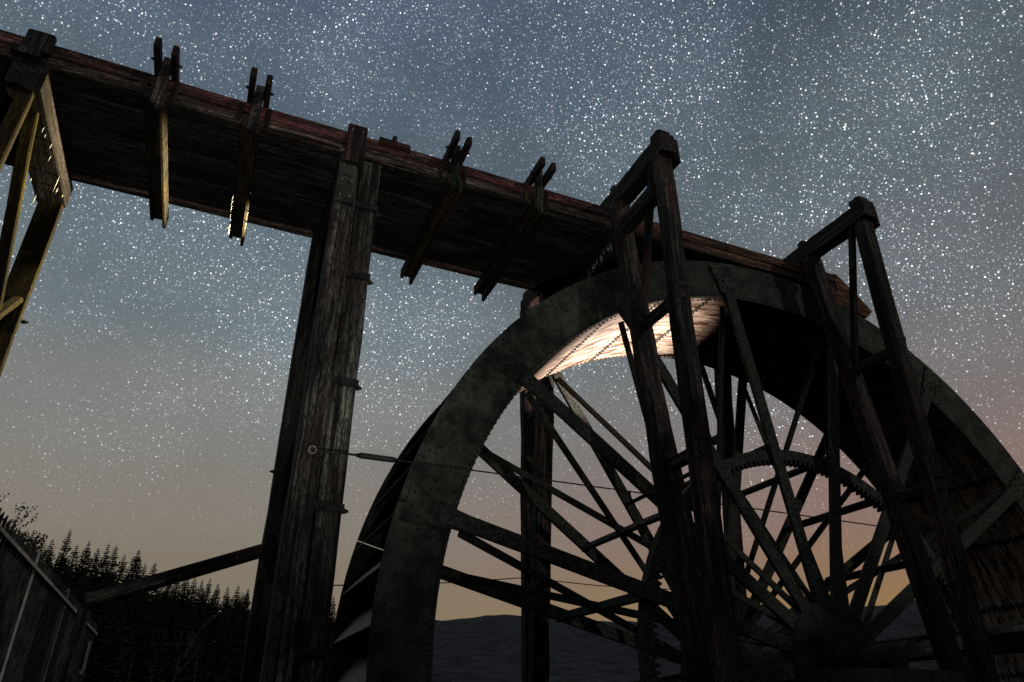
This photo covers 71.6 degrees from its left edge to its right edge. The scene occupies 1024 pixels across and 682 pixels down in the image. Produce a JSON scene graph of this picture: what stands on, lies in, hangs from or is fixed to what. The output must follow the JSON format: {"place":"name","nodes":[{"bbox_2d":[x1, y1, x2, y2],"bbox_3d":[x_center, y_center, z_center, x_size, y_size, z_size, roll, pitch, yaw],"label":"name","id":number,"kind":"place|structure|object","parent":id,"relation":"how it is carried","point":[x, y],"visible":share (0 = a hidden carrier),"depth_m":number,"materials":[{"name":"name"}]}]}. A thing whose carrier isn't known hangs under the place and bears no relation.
{"place":"outdoors","nodes":[
{"label":"outdoors","id":0,"kind":"place"},
{"bbox_2d":[0,0,1023,621],"label":"sky","id":1,"kind":"structure","parent":0,"point":[143,388],"materials":[{"name":"blue"}]},
{"bbox_2d":[157,600,965,681],"bbox_3d":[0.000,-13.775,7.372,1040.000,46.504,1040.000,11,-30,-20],"label":"hillside","id":2,"kind":"structure","parent":0,"point":[486,648],"depth_m":108.06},
{"bbox_2d":[27,530,34,548],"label":"conifer","id":3,"kind":"object","parent":2,"relation":"on","point":[31,537],"visible":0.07,"depth_m":85.11,"materials":[{"name":"plant"}]},
{"bbox_2d":[37,538,48,565],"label":"conifer","id":4,"kind":"object","parent":2,"relation":"on","point":[41,550],"visible":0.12,"depth_m":78.57,"materials":[{"name":"plant"}]},
{"bbox_2d":[43,540,55,570],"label":"conifer","id":5,"kind":"object","parent":2,"relation":"on","point":[49,558],"visible":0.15,"depth_m":86.59,"materials":[{"name":"plant"}]},
{"bbox_2d":[52,527,71,576],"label":"conifer","id":6,"kind":"object","parent":2,"relation":"on","point":[61,558],"visible":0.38,"depth_m":89.59,"materials":[{"name":"plant"}]},
{"bbox_2d":[57,558,66,582],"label":"conifer","id":7,"kind":"object","parent":2,"relation":"on","point":[61,575],"visible":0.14,"depth_m":79.88,"materials":[{"name":"plant"}]},
{"bbox_2d":[56,545,80,591],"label":"conifer","id":8,"kind":"object","parent":2,"relation":"on","point":[70,561],"visible":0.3,"depth_m":87.37,"materials":[{"name":"plant"}]},
{"bbox_2d":[63,563,74,593],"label":"conifer","id":9,"kind":"object","parent":2,"relation":"on","point":[70,584],"visible":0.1,"depth_m":80.79,"materials":[{"name":"plant"}]},
{"bbox_2d":[71,541,90,589],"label":"conifer","id":10,"kind":"object","parent":2,"relation":"on","point":[84,561],"visible":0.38,"depth_m":87.97,"materials":[{"name":"plant"}]},
{"bbox_2d":[82,548,100,583],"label":"conifer","id":11,"kind":"object","parent":2,"relation":"on","point":[90,570],"visible":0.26,"depth_m":89.05,"materials":[{"name":"plant"}]},
{"bbox_2d":[86,542,110,590],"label":"conifer","id":12,"kind":"object","parent":2,"relation":"on","point":[96,579],"visible":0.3,"depth_m":83.22,"materials":[{"name":"plant"}]},
{"bbox_2d":[102,571,112,606],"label":"conifer","id":13,"kind":"object","parent":2,"relation":"on","point":[108,579],"visible":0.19,"depth_m":82.28,"materials":[{"name":"green plant"}]},
{"bbox_2d":[102,546,118,586],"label":"conifer","id":14,"kind":"object","parent":2,"relation":"on","point":[112,564],"visible":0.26,"depth_m":91.19,"materials":[{"name":"plant"}]},
{"bbox_2d":[110,553,128,605],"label":"conifer","id":15,"kind":"object","parent":2,"relation":"on","point":[118,577],"visible":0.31,"depth_m":89.36,"materials":[{"name":"plant"}]},
{"bbox_2d":[117,563,147,618],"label":"conifer","id":16,"kind":"object","parent":2,"relation":"on","point":[139,576],"visible":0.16,"depth_m":79.23,"materials":[{"name":"green plant"}]},
{"bbox_2d":[123,548,142,602],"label":"conifer","id":17,"kind":"object","parent":2,"relation":"on","point":[136,562],"visible":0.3,"depth_m":95.04,"materials":[{"name":"plant"}]},
{"bbox_2d":[129,561,162,615],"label":"conifer","id":18,"kind":"object","parent":2,"relation":"on","point":[152,599],"visible":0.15,"depth_m":78.66,"materials":[{"name":"plant"}]},
{"bbox_2d":[149,570,164,605],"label":"conifer","id":19,"kind":"object","parent":2,"relation":"on","point":[159,592],"visible":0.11,"depth_m":95.55,"materials":[{"name":"plant"}]},
{"bbox_2d":[156,587,169,613],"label":"conifer","id":20,"kind":"object","parent":2,"relation":"on","point":[164,598],"visible":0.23,"depth_m":81.19,"materials":[{"name":"green plant"}]},
{"bbox_2d":[160,585,172,611],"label":"conifer","id":21,"kind":"object","parent":2,"relation":"on","point":[169,588],"visible":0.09,"depth_m":89.25,"materials":[{"name":"green plant"}]},
{"bbox_2d":[168,591,175,616],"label":"conifer","id":22,"kind":"object","parent":2,"relation":"on","point":[173,600],"visible":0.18,"depth_m":79.93,"materials":[{"name":"green plant"}]},
{"bbox_2d":[171,583,180,601],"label":"conifer","id":23,"kind":"object","parent":2,"relation":"on","point":[174,588],"visible":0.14,"depth_m":96.03,"materials":[{"name":"green plant"}]},
{"bbox_2d":[158,595,197,681],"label":"conifer","id":24,"kind":"object","parent":2,"relation":"on","point":[172,655],"visible":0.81,"depth_m":64.44,"materials":[{"name":"green plant"}]},
{"bbox_2d":[171,580,191,618],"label":"conifer","id":25,"kind":"object","parent":2,"relation":"on","point":[182,594],"visible":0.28,"depth_m":90.71,"materials":[{"name":"green plant"}]},
{"bbox_2d":[187,577,199,605],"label":"conifer","id":26,"kind":"object","parent":2,"relation":"on","point":[194,591],"visible":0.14,"depth_m":92.79,"materials":[{"name":"green plant"}]},
{"bbox_2d":[192,580,202,610],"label":"conifer","id":27,"kind":"object","parent":2,"relation":"on","point":[198,596],"visible":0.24,"depth_m":82.31,"materials":[{"name":"green plant"}]},
{"bbox_2d":[192,588,206,632],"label":"conifer","id":28,"kind":"object","parent":2,"relation":"on","point":[200,615],"visible":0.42,"depth_m":80.57,"materials":[{"name":"green plant"}]},
{"bbox_2d":[196,594,218,642],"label":"conifer","id":29,"kind":"object","parent":2,"relation":"on","point":[214,621],"visible":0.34,"depth_m":78.33,"materials":[{"name":"green plant"}]},
{"bbox_2d":[203,577,211,614],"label":"conifer","id":30,"kind":"object","parent":2,"relation":"on","point":[208,591],"visible":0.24,"depth_m":87.46,"materials":[{"name":"green plant"}]},
{"bbox_2d":[210,582,220,618],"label":"conifer","id":31,"kind":"object","parent":2,"relation":"on","point":[217,590],"visible":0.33,"depth_m":95.70,"materials":[{"name":"green plant"}]},
{"bbox_2d":[217,585,228,618],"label":"conifer","id":32,"kind":"object","parent":2,"relation":"on","point":[222,603],"visible":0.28,"depth_m":88.40,"materials":[{"name":"green plant"}]},
{"bbox_2d":[215,596,230,630],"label":"conifer","id":33,"kind":"object","parent":2,"relation":"on","point":[219,619],"visible":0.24,"depth_m":79.69,"materials":[{"name":"green plant"}]},
{"bbox_2d":[213,599,232,639],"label":"conifer","id":34,"kind":"object","parent":2,"relation":"on","point":[222,615],"visible":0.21,"depth_m":79.49,"materials":[{"name":"green plant"}]},
{"bbox_2d":[229,596,241,640],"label":"conifer","id":35,"kind":"object","parent":2,"relation":"on","point":[235,607],"visible":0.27,"depth_m":78.88,"materials":[{"name":"green plant"}]},
{"bbox_2d":[229,586,243,615],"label":"conifer","id":36,"kind":"object","parent":2,"relation":"on","point":[235,597],"visible":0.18,"depth_m":87.86,"materials":[{"name":"green plant"}]},
{"bbox_2d":[237,591,250,629],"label":"conifer","id":37,"kind":"object","parent":2,"relation":"on","point":[244,603],"visible":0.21,"depth_m":84.41,"materials":[{"name":"green plant"}]},
{"bbox_2d":[326,597,336,647],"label":"conifer","id":38,"kind":"object","parent":2,"relation":"on","point":[332,619],"visible":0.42,"depth_m":93.38,"materials":[{"name":"green plant"}]},
{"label":"ground","id":39,"kind":"structure","parent":0,"visible":0},
{"bbox_2d":[0,493,55,575],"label":"broadleaf tree","id":40,"kind":"object","parent":39,"relation":"on","point":[35,543],"visible":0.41,"depth_m":16.40,"materials":[{"name":"green plant"}]},
{"bbox_2d":[0,28,72,375],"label":"trough trestle","id":41,"kind":"object","parent":39,"relation":"on","point":[32,111],"visible":0.99,"depth_m":7.48,"materials":[{"name":"wood"}]},
{"bbox_2d":[0,507,97,681],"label":"palisade fence","id":42,"kind":"object","parent":39,"relation":"on","point":[44,652],"visible":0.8,"depth_m":8.34,"materials":[{"name":"wood"}]},
{"bbox_2d":[79,641,91,674],"bbox_3d":[-7.853,5.811,13.053,0.050,0.571,0.470,11,-30,-20],"label":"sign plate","id":43,"kind":"object","parent":42,"relation":"attached to","point":[85,658],"visible":1,"depth_m":13.00,"materials":[{"name":"metal"}]},
{"bbox_2d":[127,650,134,681],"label":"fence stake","id":44,"kind":"object","parent":39,"relation":"on","point":[131,665],"visible":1,"depth_m":12.95,"materials":[{"name":"wood"}]},
{"bbox_2d":[172,613,217,681],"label":"sapling","id":45,"kind":"object","parent":39,"relation":"on","point":[187,658],"visible":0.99,"depth_m":19.32,"materials":[{"name":"green plant"}]},
{"bbox_2d":[58,123,380,681],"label":"trough trestle","id":46,"kind":"object","parent":39,"relation":"on","point":[294,552],"visible":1,"depth_m":7.04,"materials":[{"name":"brown wood"}]},
{"bbox_2d":[334,577,669,589],"bbox_3d":[0.123,3.325,9.454,6.998,0.553,0.559,16,-32,-28],"label":"overhead wire","id":47,"kind":"object","parent":46,"relation":"attached to","point":[522,577],"visible":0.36,"depth_m":10.05,"materials":[{"name":"metal"}]},
{"bbox_2d":[308,445,890,527],"bbox_3d":[1.528,1.687,7.695,7.344,0.180,0.063,11,-30,-20],"label":"steel tie","id":48,"kind":"object","parent":46,"relation":"attached to","point":[375,457],"visible":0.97,"depth_m":7.03,"materials":[{"name":"metal"}]},
{"bbox_2d":[520,129,744,681],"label":"wheel gantry","id":49,"kind":"object","parent":39,"relation":"on","point":[711,651],"visible":0.73,"depth_m":7.74,"materials":[{"name":"wood"}]},
{"bbox_2d":[0,29,871,317],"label":"timber launder","id":50,"kind":"object","parent":49,"relation":"on","point":[160,139],"visible":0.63,"depth_m":8.77,"materials":[{"name":"wood"}]},
{"bbox_2d":[700,196,1000,681],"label":"wheel gantry","id":51,"kind":"object","parent":39,"relation":"on","point":[858,220],"visible":0.56,"depth_m":8.62,"materials":[{"name":"wood"}]},
{"bbox_2d":[812,667,966,681],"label":"bearing pier","id":52,"kind":"structure","parent":39,"relation":"on","point":[862,674],"depth_m":6.81,"materials":[{"name":"stone"}]},
{"bbox_2d":[327,260,1023,681],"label":"water wheel","id":53,"kind":"object","parent":52,"relation":"on","point":[761,332],"visible":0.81,"depth_m":8.58,"materials":[{"name":"brown wood"}]},
{"bbox_2d":[909,630,1023,661],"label":"timber rail","id":54,"kind":"object","parent":39,"relation":"on","point":[1008,642],"visible":0.13,"depth_m":8.52,"materials":[{"name":"brown wood"}]}
]}

